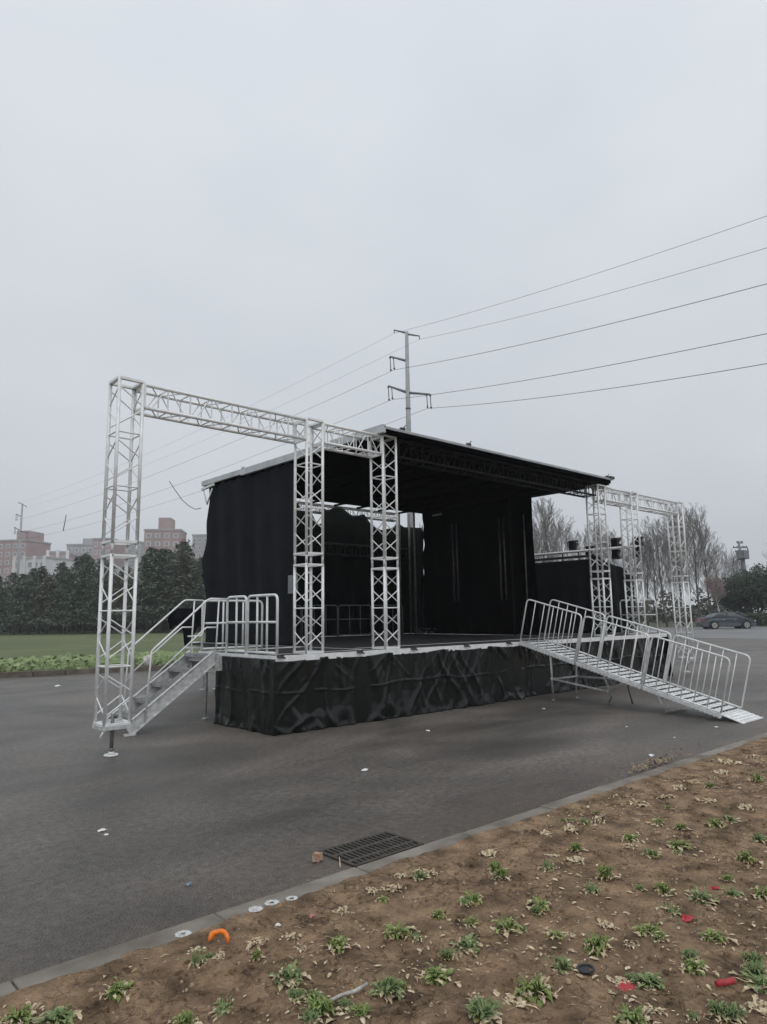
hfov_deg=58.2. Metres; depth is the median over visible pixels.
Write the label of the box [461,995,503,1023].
weed plant
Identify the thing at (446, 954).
weed plant
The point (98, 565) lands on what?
cedar tree
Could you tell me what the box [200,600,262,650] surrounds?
guard rail
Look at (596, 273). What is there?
power line
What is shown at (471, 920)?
weed plant
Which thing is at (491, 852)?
weed plant
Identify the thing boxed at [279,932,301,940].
weed plant
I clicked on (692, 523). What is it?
bare tree
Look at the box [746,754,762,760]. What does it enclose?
weed plant
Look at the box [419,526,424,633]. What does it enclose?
curtain
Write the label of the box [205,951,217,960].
weed plant
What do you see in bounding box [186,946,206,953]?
weed plant
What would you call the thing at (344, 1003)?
weed plant
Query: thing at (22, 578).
cedar tree
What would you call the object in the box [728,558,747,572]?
bare tree
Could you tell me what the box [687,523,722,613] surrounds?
bare tree
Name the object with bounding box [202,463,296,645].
curtain
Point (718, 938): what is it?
weed plant
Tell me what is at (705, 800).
weed plant
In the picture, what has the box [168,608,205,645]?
cloth drape
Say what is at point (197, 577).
cedar tree
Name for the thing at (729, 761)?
weed plant
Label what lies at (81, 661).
ground cover
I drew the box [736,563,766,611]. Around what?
evergreen tree
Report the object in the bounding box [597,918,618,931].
weed plant
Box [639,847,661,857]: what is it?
weed plant
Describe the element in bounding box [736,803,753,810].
weed plant
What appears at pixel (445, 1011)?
plants
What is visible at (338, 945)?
weed plant
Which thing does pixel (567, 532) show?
bare tree
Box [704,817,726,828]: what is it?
weed plant
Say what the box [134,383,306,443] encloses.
truss beam
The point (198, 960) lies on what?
weed plant
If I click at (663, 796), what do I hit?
weed plant
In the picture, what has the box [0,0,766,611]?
sky
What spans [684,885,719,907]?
weed plant
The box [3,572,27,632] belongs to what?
cedar tree
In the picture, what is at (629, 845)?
weed plant
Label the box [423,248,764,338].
power line
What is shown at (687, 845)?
weed plant
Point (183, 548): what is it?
cedar tree
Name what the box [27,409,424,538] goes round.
power line
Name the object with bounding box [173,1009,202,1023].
weed plant
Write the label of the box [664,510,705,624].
bare tree
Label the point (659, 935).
weed plant
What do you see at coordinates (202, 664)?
stairs
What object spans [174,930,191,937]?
paper ring
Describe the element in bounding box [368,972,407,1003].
weed plant
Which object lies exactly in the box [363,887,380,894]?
weed plant
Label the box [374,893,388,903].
weed plant
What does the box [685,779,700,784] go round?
weed plant
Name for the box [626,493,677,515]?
truss beam
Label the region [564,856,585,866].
weed plant
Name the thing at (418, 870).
weed plant
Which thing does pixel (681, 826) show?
weed plant
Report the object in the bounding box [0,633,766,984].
asphalt
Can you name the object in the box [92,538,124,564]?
apartment block
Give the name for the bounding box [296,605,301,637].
guard rail
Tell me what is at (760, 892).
weed plant
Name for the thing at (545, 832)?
weed plant
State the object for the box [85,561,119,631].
cedar tree
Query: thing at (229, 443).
power line
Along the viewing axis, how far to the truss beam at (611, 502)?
16.71 m
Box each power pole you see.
[14,502,27,575]
[387,329,431,526]
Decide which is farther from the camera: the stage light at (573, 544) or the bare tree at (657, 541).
the bare tree at (657, 541)
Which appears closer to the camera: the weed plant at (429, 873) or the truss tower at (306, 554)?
the weed plant at (429, 873)
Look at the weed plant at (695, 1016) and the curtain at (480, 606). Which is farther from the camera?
the curtain at (480, 606)
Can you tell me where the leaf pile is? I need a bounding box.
[209,733,756,899]
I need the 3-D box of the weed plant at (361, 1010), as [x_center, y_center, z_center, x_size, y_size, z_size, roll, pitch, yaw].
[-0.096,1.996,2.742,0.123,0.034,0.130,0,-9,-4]
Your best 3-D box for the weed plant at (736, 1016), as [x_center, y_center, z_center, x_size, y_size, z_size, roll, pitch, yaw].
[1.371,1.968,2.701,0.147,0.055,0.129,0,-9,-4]
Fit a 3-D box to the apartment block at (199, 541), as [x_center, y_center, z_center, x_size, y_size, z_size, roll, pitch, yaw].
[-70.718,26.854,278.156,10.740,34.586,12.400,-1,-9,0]
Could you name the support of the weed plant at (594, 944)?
on the soil
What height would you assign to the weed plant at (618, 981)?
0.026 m
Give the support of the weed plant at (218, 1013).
on the soil
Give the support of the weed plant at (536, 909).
on the soil
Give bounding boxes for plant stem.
[330,982,367,1001]
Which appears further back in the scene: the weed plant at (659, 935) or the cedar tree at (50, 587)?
the cedar tree at (50, 587)
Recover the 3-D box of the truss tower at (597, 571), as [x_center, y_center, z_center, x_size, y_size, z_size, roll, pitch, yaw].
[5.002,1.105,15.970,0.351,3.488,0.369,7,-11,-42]
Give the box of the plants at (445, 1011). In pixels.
[0,743,766,1023]
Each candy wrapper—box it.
[617,980,634,991]
[681,914,693,921]
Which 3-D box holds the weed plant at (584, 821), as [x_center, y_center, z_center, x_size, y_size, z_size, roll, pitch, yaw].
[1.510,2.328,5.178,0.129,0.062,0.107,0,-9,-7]
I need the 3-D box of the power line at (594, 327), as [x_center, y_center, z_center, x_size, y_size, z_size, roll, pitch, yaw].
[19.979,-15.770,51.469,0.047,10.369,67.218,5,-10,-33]
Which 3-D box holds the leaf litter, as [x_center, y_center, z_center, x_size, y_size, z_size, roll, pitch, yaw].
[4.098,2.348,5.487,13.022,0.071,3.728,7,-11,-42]
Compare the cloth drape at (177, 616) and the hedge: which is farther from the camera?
the hedge
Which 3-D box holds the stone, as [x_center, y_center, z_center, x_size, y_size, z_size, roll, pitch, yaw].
[-6.863,4.332,20.074,0.256,0.341,0.321,-1,-9,4]
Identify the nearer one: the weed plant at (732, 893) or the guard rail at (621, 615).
the weed plant at (732, 893)
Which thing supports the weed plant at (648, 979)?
on the soil
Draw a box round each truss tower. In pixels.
[92,376,144,756]
[293,417,323,653]
[370,434,399,648]
[585,484,613,635]
[619,491,646,633]
[666,501,694,671]
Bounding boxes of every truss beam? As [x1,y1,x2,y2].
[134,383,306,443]
[312,422,382,457]
[594,486,631,506]
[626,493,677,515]
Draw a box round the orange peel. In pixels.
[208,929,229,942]
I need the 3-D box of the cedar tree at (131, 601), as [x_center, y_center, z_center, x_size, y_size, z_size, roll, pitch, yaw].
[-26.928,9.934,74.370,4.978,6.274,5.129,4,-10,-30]
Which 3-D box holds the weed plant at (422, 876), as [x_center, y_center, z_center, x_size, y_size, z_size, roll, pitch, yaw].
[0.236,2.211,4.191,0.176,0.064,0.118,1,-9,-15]
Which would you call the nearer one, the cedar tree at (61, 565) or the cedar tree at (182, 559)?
the cedar tree at (182, 559)
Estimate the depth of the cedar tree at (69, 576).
73.79 m
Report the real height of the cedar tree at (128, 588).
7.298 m
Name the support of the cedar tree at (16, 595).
on the grass field
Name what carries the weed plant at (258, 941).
on the soil
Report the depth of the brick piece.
4.53 m
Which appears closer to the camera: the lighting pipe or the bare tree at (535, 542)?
the lighting pipe
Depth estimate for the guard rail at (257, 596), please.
9.91 m
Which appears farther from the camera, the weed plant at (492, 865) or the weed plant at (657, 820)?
the weed plant at (657, 820)
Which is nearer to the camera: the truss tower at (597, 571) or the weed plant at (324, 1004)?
the weed plant at (324, 1004)
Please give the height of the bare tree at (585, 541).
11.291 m
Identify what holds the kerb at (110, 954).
on the ground at (661, 625)
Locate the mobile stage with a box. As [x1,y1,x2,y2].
[183,424,666,719]
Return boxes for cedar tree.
[0,573,35,633]
[0,576,9,626]
[0,585,18,626]
[0,585,35,634]
[1,571,56,634]
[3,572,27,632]
[8,567,43,632]
[18,566,55,632]
[25,575,77,633]
[37,572,91,633]
[42,566,85,632]
[49,562,67,631]
[55,563,104,633]
[58,552,105,629]
[69,553,97,631]
[76,571,121,633]
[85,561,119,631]
[86,557,113,616]
[87,574,131,632]
[112,550,174,632]
[112,564,131,622]
[112,575,154,632]
[116,571,146,631]
[127,548,190,632]
[129,547,159,626]
[137,548,159,630]
[143,549,182,631]
[151,551,204,631]
[162,545,201,618]
[164,539,197,572]
[166,562,205,631]
[187,557,203,630]
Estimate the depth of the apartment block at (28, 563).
216.58 m
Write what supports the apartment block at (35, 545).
on the ground at (661, 625)
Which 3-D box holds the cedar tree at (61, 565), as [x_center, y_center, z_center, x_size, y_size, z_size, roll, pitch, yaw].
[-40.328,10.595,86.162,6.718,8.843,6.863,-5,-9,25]
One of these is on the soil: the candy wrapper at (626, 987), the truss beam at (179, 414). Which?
the candy wrapper at (626, 987)
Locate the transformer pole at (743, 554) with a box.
[733,541,750,612]
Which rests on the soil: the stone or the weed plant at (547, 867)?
the weed plant at (547, 867)
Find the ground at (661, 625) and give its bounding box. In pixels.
[65,611,766,674]
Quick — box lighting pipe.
[534,546,636,555]
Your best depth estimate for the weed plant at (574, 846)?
4.59 m
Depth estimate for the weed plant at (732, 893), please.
3.90 m
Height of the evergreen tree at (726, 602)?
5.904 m
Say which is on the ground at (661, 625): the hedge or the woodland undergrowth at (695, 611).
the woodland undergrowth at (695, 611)
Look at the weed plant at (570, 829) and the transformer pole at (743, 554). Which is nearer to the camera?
the weed plant at (570, 829)
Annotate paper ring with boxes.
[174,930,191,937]
[248,906,262,911]
[264,899,278,905]
[285,896,297,900]
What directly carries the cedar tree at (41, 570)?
on the grass field
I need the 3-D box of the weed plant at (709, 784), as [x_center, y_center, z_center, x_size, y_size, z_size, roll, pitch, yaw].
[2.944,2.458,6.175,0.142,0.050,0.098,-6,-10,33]
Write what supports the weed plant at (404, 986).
on the soil
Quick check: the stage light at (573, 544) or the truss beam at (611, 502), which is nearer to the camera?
the truss beam at (611, 502)
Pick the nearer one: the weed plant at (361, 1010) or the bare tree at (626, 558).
the weed plant at (361, 1010)
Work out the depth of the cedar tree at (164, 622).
80.17 m
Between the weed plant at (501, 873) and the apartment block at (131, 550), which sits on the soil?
the weed plant at (501, 873)
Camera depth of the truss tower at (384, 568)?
11.46 m
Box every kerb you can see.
[0,637,297,677]
[0,732,766,996]
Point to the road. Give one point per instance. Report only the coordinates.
(733, 632)
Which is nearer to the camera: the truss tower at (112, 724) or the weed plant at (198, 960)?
the weed plant at (198, 960)
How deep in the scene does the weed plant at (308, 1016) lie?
2.71 m
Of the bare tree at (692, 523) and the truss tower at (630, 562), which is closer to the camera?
the truss tower at (630, 562)
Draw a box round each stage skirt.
[214,656,274,735]
[273,646,524,735]
[521,637,668,696]
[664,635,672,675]
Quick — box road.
[636,626,766,638]
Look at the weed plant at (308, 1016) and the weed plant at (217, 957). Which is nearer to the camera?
the weed plant at (308, 1016)
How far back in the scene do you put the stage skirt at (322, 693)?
10.80 m
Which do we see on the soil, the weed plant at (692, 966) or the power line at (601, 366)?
the weed plant at (692, 966)
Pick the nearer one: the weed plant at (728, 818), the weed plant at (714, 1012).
the weed plant at (714, 1012)
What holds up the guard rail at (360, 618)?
on the mobile stage
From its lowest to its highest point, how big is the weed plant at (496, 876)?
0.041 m
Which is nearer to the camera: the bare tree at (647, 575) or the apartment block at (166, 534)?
the bare tree at (647, 575)
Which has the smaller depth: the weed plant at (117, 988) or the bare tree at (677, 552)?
the weed plant at (117, 988)
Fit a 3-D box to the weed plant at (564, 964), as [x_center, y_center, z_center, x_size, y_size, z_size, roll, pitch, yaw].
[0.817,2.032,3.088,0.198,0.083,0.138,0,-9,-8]
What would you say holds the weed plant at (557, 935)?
on the soil
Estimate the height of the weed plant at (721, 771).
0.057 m
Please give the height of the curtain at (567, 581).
1.920 m
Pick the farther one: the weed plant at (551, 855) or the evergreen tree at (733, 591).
the evergreen tree at (733, 591)
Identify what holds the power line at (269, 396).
attached to the power pole at (407, 391)
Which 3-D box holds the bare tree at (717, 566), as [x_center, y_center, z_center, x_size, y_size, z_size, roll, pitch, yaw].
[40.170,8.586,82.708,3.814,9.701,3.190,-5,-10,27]
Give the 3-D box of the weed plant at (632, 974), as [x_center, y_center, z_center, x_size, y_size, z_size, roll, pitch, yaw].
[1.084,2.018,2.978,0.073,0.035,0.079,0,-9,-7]
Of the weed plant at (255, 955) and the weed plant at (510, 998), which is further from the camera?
the weed plant at (255, 955)
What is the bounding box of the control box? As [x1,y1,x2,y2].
[288,575,297,593]
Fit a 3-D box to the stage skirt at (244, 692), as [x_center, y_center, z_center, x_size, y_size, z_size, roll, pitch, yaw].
[-2.053,2.633,10.021,0.064,1.017,1.641,7,-11,-42]
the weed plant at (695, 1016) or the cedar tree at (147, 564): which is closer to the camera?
the weed plant at (695, 1016)
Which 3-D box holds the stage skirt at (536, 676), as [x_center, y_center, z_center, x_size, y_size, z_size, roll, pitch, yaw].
[4.848,3.311,15.188,5.954,1.017,0.094,7,-11,-42]
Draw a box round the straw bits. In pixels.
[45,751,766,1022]
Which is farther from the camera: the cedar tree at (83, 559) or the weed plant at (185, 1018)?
the cedar tree at (83, 559)
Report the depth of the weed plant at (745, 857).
4.39 m
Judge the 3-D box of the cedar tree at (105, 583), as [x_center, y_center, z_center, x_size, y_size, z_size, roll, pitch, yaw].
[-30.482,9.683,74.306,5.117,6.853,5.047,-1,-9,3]
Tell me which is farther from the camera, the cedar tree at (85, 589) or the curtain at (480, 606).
the cedar tree at (85, 589)
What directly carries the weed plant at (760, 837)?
on the soil
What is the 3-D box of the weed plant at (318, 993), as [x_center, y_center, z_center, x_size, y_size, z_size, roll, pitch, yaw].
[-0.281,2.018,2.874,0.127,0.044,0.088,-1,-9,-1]
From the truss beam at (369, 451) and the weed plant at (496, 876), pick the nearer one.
the weed plant at (496, 876)
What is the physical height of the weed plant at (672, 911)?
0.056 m
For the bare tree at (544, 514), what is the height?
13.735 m
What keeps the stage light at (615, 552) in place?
attached to the lighting pipe
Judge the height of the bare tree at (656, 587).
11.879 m
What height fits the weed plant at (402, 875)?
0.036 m
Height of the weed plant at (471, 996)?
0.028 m
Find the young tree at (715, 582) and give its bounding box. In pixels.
[704,573,728,627]
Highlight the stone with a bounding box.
[143,655,152,666]
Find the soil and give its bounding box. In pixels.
[0,737,766,1023]
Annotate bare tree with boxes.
[532,497,567,562]
[533,520,565,562]
[546,516,580,561]
[567,528,595,559]
[583,520,621,563]
[600,529,631,566]
[616,548,643,593]
[624,532,661,625]
[626,543,646,612]
[635,515,674,626]
[638,530,667,624]
[655,505,697,626]
[658,536,689,623]
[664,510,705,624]
[673,502,714,617]
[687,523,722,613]
[703,542,733,611]
[720,551,741,577]
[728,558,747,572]
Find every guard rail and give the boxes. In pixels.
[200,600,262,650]
[225,595,246,653]
[246,593,278,654]
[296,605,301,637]
[301,605,337,637]
[338,605,370,636]
[374,605,402,633]
[619,599,658,632]
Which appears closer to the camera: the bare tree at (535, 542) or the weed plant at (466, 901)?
the weed plant at (466, 901)
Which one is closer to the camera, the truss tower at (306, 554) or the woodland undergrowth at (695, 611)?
the truss tower at (306, 554)
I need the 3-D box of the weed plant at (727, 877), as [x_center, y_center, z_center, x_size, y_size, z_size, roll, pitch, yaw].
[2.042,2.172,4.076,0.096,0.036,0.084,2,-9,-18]
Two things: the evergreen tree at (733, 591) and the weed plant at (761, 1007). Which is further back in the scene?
the evergreen tree at (733, 591)
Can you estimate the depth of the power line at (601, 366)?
53.73 m
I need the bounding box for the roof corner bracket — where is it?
[201,483,214,504]
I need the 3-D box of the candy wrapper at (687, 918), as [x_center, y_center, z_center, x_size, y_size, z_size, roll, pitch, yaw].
[1.572,2.094,3.560,0.066,0.026,0.083,-4,-9,18]
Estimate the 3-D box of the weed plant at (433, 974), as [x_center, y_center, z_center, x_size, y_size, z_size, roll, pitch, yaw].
[0.232,2.043,3.036,0.240,0.062,0.149,-3,-9,13]
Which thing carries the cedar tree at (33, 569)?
on the grass field
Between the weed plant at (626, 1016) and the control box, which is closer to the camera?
the weed plant at (626, 1016)
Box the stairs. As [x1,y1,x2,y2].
[107,598,226,736]
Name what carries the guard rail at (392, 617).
on the mobile stage
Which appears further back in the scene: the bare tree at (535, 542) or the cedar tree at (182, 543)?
the cedar tree at (182, 543)
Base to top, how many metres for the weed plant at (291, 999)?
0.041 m
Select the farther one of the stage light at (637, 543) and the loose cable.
the loose cable
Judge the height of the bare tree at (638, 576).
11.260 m
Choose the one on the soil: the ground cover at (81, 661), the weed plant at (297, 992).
the weed plant at (297, 992)
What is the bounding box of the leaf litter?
[0,758,766,1023]
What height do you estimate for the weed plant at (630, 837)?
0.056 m
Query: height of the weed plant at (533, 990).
0.113 m
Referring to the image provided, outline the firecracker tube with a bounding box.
[714,977,735,986]
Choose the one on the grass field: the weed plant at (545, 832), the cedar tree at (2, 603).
the cedar tree at (2, 603)
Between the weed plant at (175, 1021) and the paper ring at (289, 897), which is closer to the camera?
the weed plant at (175, 1021)
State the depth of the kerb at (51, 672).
20.43 m
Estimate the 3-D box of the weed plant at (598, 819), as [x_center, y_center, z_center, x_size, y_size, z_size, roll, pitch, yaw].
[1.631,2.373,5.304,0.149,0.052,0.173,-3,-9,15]
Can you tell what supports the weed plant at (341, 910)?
on the soil
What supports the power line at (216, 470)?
attached to the power pole at (407, 391)
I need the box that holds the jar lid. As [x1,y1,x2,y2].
[576,963,594,973]
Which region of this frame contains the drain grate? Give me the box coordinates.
[318,831,423,867]
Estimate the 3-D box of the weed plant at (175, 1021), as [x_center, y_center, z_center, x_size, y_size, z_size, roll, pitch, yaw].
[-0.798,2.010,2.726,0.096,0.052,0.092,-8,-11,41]
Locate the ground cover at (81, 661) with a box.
[0,648,255,671]
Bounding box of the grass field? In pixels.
[0,629,253,671]
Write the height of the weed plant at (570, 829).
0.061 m
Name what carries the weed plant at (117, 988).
on the soil
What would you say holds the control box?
attached to the curtain at (248, 550)
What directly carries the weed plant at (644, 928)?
on the soil
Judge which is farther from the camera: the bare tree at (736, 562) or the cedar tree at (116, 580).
the bare tree at (736, 562)
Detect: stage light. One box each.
[567,540,578,550]
[584,546,594,554]
[609,537,621,558]
[630,536,644,556]
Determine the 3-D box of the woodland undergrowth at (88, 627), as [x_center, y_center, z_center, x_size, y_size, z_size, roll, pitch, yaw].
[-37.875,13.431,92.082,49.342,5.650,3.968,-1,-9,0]
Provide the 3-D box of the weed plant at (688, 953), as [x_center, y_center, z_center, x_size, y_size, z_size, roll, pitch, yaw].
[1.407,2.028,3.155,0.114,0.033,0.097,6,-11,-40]
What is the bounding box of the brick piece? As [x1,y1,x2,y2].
[312,852,322,862]
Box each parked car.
[695,612,756,628]
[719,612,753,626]
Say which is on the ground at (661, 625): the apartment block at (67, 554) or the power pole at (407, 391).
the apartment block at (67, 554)
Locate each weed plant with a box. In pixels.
[1,1002,46,1023]
[28,1004,81,1023]
[99,977,133,1002]
[166,1009,193,1023]
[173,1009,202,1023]
[184,948,207,968]
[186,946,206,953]
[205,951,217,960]
[208,995,235,1020]
[211,1008,224,1017]
[212,951,224,959]
[246,936,268,950]
[249,949,265,961]
[267,959,310,991]
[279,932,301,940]
[287,987,306,1001]
[288,988,305,1004]
[294,942,312,952]
[298,994,345,1022]
[299,1008,322,1023]
[305,987,330,1002]
[321,933,360,954]
[331,906,354,915]
[337,997,353,1010]
[344,1002,370,1023]
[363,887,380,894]
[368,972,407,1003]
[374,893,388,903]
[381,884,405,891]
[383,921,417,940]
[392,871,411,878]
[394,979,414,992]
[408,870,434,880]
[409,930,422,942]
[411,962,461,987]
[412,867,425,874]
[421,868,441,876]
[427,908,450,920]
[437,946,456,959]
[449,932,482,956]
[456,895,471,906]
[459,890,483,906]
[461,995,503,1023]
[462,914,479,927]
[467,992,483,1002]
[481,849,496,857]
[486,860,506,872]
[490,867,510,880]
[490,872,505,879]
[490,915,522,937]
[493,989,537,1012]
[512,973,562,1007]
[519,925,527,932]
[526,895,550,910]
[530,905,544,916]
[537,858,555,871]
[540,829,551,836]
[543,952,580,974]
[544,853,559,858]
[546,929,564,940]
[560,931,573,936]
[561,823,577,834]
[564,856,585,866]
[566,842,587,851]
[575,817,590,824]
[579,880,601,895]
[583,930,617,957]
[590,815,604,823]
[595,864,620,880]
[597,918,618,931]
[606,975,635,986]
[614,1003,661,1023]
[620,832,644,842]
[621,842,640,849]
[624,939,639,948]
[625,972,641,985]
[627,972,666,990]
[629,798,650,806]
[631,922,665,937]
[634,884,647,890]
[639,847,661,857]
[644,1002,667,1016]
[647,850,659,858]
[648,929,669,942]
[652,817,665,825]
[652,881,676,896]
[655,901,681,916]
[656,794,674,798]
[667,839,691,850]
[668,839,683,848]
[671,784,686,789]
[671,955,718,976]
[672,822,691,829]
[679,948,700,960]
[683,1008,700,1020]
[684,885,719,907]
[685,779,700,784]
[695,797,716,802]
[697,927,738,947]
[703,999,734,1022]
[704,782,715,787]
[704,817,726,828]
[713,769,728,774]
[718,758,747,764]
[718,813,742,823]
[718,1001,752,1023]
[719,874,735,882]
[719,884,744,898]
[729,966,766,993]
[733,849,762,865]
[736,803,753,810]
[738,950,766,967]
[740,959,766,977]
[745,994,766,1017]
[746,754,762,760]
[747,772,764,781]
[749,831,766,843]
[750,884,766,899]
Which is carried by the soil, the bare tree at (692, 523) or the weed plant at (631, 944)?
the weed plant at (631, 944)
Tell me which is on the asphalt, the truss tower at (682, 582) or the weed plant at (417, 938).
the truss tower at (682, 582)
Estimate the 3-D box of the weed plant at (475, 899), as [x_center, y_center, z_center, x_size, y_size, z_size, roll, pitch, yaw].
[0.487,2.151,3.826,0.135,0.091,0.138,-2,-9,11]
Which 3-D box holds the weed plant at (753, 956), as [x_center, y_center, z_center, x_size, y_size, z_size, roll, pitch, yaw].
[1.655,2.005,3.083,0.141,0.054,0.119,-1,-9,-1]
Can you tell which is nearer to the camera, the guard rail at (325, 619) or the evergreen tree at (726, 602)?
the guard rail at (325, 619)
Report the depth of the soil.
3.46 m
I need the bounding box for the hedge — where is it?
[745,612,766,625]
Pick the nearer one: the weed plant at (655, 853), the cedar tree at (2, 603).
the weed plant at (655, 853)
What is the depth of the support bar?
18.29 m
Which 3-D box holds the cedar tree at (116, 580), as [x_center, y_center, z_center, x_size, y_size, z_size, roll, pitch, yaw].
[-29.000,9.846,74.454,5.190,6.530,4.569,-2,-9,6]
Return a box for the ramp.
[519,599,762,723]
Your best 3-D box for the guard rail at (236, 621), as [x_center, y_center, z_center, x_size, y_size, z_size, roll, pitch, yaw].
[-2.234,1.708,10.468,0.039,0.869,0.608,7,-11,-42]
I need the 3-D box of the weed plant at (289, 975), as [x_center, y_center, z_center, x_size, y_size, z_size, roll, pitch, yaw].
[-0.416,2.033,3.017,0.186,0.086,0.187,6,-11,-38]
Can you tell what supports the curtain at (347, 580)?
hanging from the mobile stage
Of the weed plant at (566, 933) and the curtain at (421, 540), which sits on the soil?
the weed plant at (566, 933)
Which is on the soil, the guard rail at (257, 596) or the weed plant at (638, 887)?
the weed plant at (638, 887)
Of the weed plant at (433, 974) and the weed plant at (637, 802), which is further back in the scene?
the weed plant at (637, 802)
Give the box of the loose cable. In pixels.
[169,481,200,509]
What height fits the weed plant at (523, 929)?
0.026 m
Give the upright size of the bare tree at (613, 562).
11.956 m
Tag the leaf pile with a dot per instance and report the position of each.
(656, 763)
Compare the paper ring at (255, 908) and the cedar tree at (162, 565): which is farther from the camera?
the cedar tree at (162, 565)
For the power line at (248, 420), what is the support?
attached to the power pole at (407, 391)
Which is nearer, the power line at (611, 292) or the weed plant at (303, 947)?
the weed plant at (303, 947)
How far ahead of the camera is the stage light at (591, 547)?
18.01 m
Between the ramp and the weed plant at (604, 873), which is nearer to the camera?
the weed plant at (604, 873)
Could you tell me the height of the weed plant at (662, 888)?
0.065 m
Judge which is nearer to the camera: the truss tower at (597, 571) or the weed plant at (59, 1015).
the weed plant at (59, 1015)
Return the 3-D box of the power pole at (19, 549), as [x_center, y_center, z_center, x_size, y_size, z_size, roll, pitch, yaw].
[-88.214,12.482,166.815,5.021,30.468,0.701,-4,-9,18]
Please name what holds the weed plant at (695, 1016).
on the soil
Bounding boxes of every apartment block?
[0,531,51,593]
[11,555,123,594]
[46,550,77,558]
[66,538,92,557]
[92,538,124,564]
[124,541,143,580]
[143,518,186,563]
[192,534,206,558]
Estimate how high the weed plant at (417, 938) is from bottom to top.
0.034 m
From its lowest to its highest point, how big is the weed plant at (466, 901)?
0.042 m
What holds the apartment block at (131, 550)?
on the ground at (661, 625)
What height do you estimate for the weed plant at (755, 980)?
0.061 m
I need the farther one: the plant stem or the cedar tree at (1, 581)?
the cedar tree at (1, 581)
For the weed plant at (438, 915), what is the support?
on the soil
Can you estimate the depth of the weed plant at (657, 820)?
5.15 m
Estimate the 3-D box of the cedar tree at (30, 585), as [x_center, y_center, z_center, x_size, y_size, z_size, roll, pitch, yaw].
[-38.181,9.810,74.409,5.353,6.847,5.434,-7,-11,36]
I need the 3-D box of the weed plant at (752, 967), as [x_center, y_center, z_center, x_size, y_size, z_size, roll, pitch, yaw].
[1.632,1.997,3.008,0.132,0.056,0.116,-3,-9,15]
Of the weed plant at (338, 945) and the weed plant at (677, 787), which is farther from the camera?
the weed plant at (677, 787)
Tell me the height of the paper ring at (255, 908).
0.002 m
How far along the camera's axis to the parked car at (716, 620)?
60.66 m
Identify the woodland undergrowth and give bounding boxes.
[0,597,205,631]
[635,587,742,622]
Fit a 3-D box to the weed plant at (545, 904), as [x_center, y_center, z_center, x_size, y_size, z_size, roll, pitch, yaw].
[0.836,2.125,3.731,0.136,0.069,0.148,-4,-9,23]
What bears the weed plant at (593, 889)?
on the soil
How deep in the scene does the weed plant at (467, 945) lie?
3.29 m
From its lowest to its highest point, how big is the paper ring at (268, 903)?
0.002 m
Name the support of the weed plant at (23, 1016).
on the soil
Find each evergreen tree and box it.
[707,572,755,612]
[722,567,766,617]
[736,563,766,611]
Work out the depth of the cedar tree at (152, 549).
80.75 m
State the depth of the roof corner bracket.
15.72 m
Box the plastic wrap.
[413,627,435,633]
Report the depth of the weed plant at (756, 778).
6.43 m
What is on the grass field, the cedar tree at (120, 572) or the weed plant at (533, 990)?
the cedar tree at (120, 572)
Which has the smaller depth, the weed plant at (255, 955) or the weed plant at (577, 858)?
the weed plant at (255, 955)
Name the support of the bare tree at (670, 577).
on the ground at (661, 625)
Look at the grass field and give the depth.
43.60 m
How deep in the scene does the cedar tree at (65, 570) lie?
80.23 m
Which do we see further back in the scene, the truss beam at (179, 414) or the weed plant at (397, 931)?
the truss beam at (179, 414)
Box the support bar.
[535,552,595,633]
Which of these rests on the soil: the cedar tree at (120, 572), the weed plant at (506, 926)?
the weed plant at (506, 926)
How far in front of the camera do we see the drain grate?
4.75 m
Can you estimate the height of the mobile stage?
4.807 m
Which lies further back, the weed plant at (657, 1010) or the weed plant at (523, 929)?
the weed plant at (523, 929)
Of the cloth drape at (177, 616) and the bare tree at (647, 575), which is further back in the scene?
the bare tree at (647, 575)
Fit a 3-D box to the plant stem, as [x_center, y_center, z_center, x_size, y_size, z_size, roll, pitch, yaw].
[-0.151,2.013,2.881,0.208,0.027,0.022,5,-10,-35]
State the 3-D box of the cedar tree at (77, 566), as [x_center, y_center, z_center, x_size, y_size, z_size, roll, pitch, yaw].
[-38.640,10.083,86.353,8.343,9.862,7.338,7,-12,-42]
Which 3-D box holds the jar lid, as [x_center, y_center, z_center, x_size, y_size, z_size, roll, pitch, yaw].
[0.899,2.031,3.067,0.088,0.012,0.076,7,-11,-42]
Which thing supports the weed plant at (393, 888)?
on the soil
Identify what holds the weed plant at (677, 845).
on the soil
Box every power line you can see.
[15,400,390,533]
[23,370,392,518]
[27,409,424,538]
[33,346,404,505]
[51,333,393,492]
[392,333,766,399]
[395,284,765,369]
[396,216,765,332]
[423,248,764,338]
[427,363,766,408]
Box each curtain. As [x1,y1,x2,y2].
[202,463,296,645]
[296,503,421,636]
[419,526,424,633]
[422,495,538,634]
[535,559,591,633]
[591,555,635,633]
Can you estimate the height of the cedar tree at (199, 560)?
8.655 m
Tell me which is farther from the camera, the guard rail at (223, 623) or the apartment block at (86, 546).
the apartment block at (86, 546)

